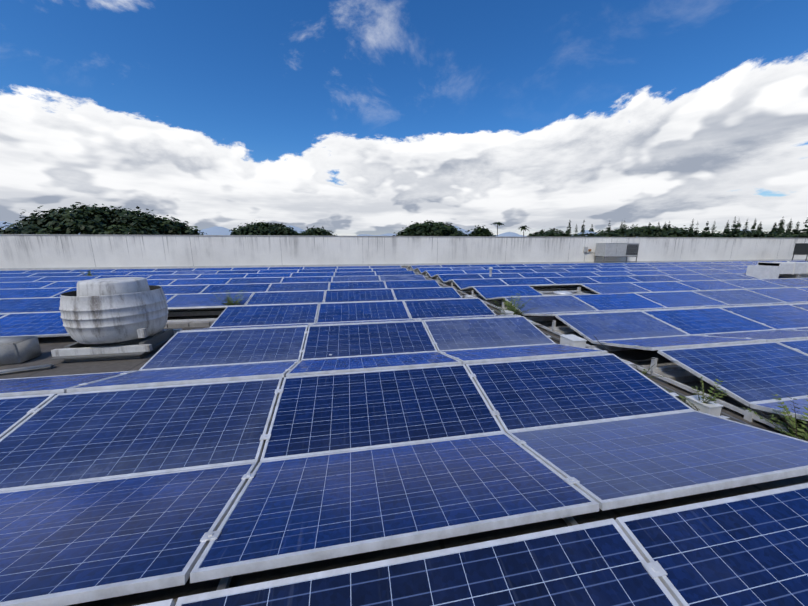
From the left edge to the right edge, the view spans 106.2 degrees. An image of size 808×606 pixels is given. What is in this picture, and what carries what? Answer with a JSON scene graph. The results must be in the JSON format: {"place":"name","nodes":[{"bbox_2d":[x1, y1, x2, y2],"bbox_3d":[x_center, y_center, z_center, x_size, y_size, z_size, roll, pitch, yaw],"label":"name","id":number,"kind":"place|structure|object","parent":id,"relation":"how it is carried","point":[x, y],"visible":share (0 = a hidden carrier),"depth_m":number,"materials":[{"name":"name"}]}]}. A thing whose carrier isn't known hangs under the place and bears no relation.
{"place":"outdoors","nodes":[
{"label":"outdoors","id":0,"kind":"place"},
{"bbox_2d":[0,221,765,237],"bbox_3d":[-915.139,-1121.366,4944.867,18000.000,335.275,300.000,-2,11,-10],"label":"mountains","id":1,"kind":"structure","parent":0,"point":[215,230],"depth_m":4880.40,"materials":[{"name":"blue"}]},
{"bbox_2d":[0,266,807,605],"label":"roof","id":2,"kind":"structure","parent":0,"point":[72,368],"depth_m":2.09,"materials":[{"name":"grey concrete"}]},
{"bbox_2d":[0,336,54,374],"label":"ventilator","id":3,"kind":"structure","parent":2,"relation":"on","point":[17,349],"depth_m":4.48,"materials":[{"name":"grey metal"}]},
{"bbox_2d":[79,270,96,275],"bbox_3d":[-14.512,-1.298,14.020,0.520,0.606,0.706,-6,13,-28],"label":"weed plant","id":4,"kind":"object","parent":2,"relation":"on","point":[89,273],"visible":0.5,"depth_m":13.94,"materials":[{"name":"green plant"}]},
{"bbox_2d":[50,277,181,361],"bbox_3d":[-4.711,0.195,5.028,1.292,1.202,1.292,-2,11,-10],"label":"roof ventilator","id":5,"kind":"object","parent":2,"relation":"on","point":[114,318],"visible":1,"depth_m":4.62,"materials":[{"name":"metal"}]},
{"bbox_2d":[211,290,246,305],"bbox_3d":[-4.497,-0.057,7.693,0.757,0.586,1.022,2,11,11],"label":"weed plant","id":6,"kind":"object","parent":2,"relation":"on","point":[229,301],"visible":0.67,"depth_m":7.76,"materials":[{"name":"green plant"}]},
{"bbox_2d":[0,234,807,269],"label":"parapet wall","id":7,"kind":"structure","parent":2,"relation":"on","point":[47,251],"depth_m":23.64,"materials":[{"name":"paint"}]},
{"bbox_2d":[583,247,592,259],"bbox_3d":[16.713,-4.356,27.258,0.970,1.350,0.545,-2,11,-10],"label":"disconnect box","id":8,"kind":"object","parent":7,"relation":"on","point":[586,250],"visible":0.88,"depth_m":27.34,"materials":[{"name":"grey paint"}]},
{"bbox_2d":[0,261,807,604],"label":"panel mounting brackets","id":9,"kind":"object","parent":2,"relation":"on","point":[672,373],"visible":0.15,"depth_m":4.03,"materials":[{"name":"metal"}]},
{"bbox_2d":[0,260,807,605],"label":"solar panels","id":10,"kind":"object","parent":9,"relation":"on","point":[386,428],"visible":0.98,"depth_m":2.34,"materials":[{"name":"blue glass"}]},
{"bbox_2d":[489,293,533,314],"bbox_3d":[2.453,0.106,7.023,1.110,0.621,0.887,-2,11,-10],"label":"weed","id":11,"kind":"object","parent":2,"relation":"on","point":[511,308],"visible":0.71,"depth_m":7.02,"materials":[{"name":"green plant"}]},
{"bbox_2d":[538,290,589,294],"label":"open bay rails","id":12,"kind":"object","parent":2,"relation":"on","point":[564,292],"visible":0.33,"depth_m":9.98,"materials":[{"name":"metal"}]},
{"bbox_2d":[414,267,807,475],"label":"roof fittings","id":13,"kind":"object","parent":2,"relation":"on","point":[712,408],"visible":0.42,"depth_m":3.33,"materials":[{"name":"white paint"}]},
{"bbox_2d":[594,243,639,262],"bbox_3d":[18.785,-4.365,26.832,3.400,1.830,1.110,-2,11,-10],"label":"rooftop hvac unit","id":14,"kind":"object","parent":2,"relation":"on","point":[604,250],"visible":0.96,"depth_m":26.31,"materials":[{"name":"paint"}]},
{"bbox_2d":[635,361,663,377],"bbox_3d":[3.061,0.884,3.860,0.398,0.301,0.176,8,14,37],"label":"weed","id":15,"kind":"object","parent":2,"relation":"on","point":[647,371],"visible":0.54,"depth_m":3.85,"materials":[{"name":"green plant"}]},
{"bbox_2d":[665,377,727,410],"bbox_3d":[3.017,0.967,3.117,0.545,0.422,0.397,-2,11,-10],"label":"weed","id":16,"kind":"object","parent":2,"relation":"on","point":[710,398],"visible":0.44,"depth_m":3.09,"materials":[{"name":"green plant"}]},
{"bbox_2d":[743,394,807,440],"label":"weed","id":17,"kind":"object","parent":2,"relation":"on","point":[796,429],"visible":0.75,"depth_m":2.66,"materials":[{"name":"green plant"}]},
{"bbox_2d":[746,261,807,278],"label":"sheet metal duct","id":18,"kind":"object","parent":2,"relation":"on","point":[769,270],"visible":0.83,"depth_m":13.48,"materials":[{"name":"grey metal"}]},
{"bbox_2d":[792,243,807,260],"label":"rooftop hvac unit","id":19,"kind":"object","parent":2,"relation":"on","point":[800,248],"visible":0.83,"depth_m":28.05,"materials":[{"name":"metal"}]},
{"bbox_2d":[0,0,807,235],"label":"sky","id":20,"kind":"structure","parent":0,"point":[343,117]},
{"label":"ground","id":21,"kind":"structure","parent":0,"visible":0},
{"bbox_2d":[0,202,206,234],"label":"rain tree","id":22,"kind":"object","parent":21,"relation":"on","point":[94,220],"visible":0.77,"depth_m":44.32,"materials":[{"name":"green plant"}]},
{"bbox_2d":[229,220,302,235],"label":"rain tree","id":23,"kind":"object","parent":21,"relation":"on","point":[261,228],"visible":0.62,"depth_m":95.81,"materials":[{"name":"green plant"}]},
{"bbox_2d":[300,226,337,235],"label":"tree","id":24,"kind":"object","parent":21,"relation":"on","point":[317,231],"visible":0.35,"depth_m":109.91,"materials":[{"name":"green plant"}]},
{"bbox_2d":[393,220,467,235],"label":"rain tree","id":25,"kind":"object","parent":21,"relation":"on","point":[429,228],"visible":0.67,"depth_m":104.01,"materials":[{"name":"green plant"}]},
{"bbox_2d":[467,225,495,235],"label":"tree","id":26,"kind":"object","parent":21,"relation":"on","point":[479,231],"visible":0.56,"depth_m":122.16,"materials":[{"name":"green plant"}]},
{"bbox_2d":[493,222,504,235],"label":"palm","id":27,"kind":"object","parent":21,"relation":"on","point":[497,223],"visible":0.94,"depth_m":114.64,"materials":[{"name":"green plant"}]},
{"bbox_2d":[517,225,530,236],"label":"palm","id":28,"kind":"object","parent":21,"relation":"on","point":[522,228],"visible":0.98,"depth_m":127.14,"materials":[{"name":"green plant"}]},
{"bbox_2d":[526,228,576,236],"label":"tree","id":29,"kind":"object","parent":21,"relation":"on","point":[551,233],"visible":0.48,"depth_m":147.57,"materials":[{"name":"green plant"}]},
{"bbox_2d":[585,224,713,236],"bbox_3d":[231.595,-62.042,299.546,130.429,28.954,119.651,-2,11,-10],"label":"rain tree","id":30,"kind":"object","parent":21,"relation":"on","point":[637,231],"visible":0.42,"depth_m":273.71,"materials":[{"name":"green plant"}]},
{"bbox_2d":[565,216,807,237],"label":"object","id":31,"kind":"object","parent":21,"relation":"on","point":[776,232],"visible":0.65,"depth_m":260.30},
{"bbox_2d":[712,229,798,237],"bbox_3d":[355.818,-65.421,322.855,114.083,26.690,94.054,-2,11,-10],"label":"small tree","id":32,"kind":"object","parent":21,"relation":"on","point":[718,234],"visible":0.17,"depth_m":299.88,"materials":[{"name":"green plant"}]}
]}

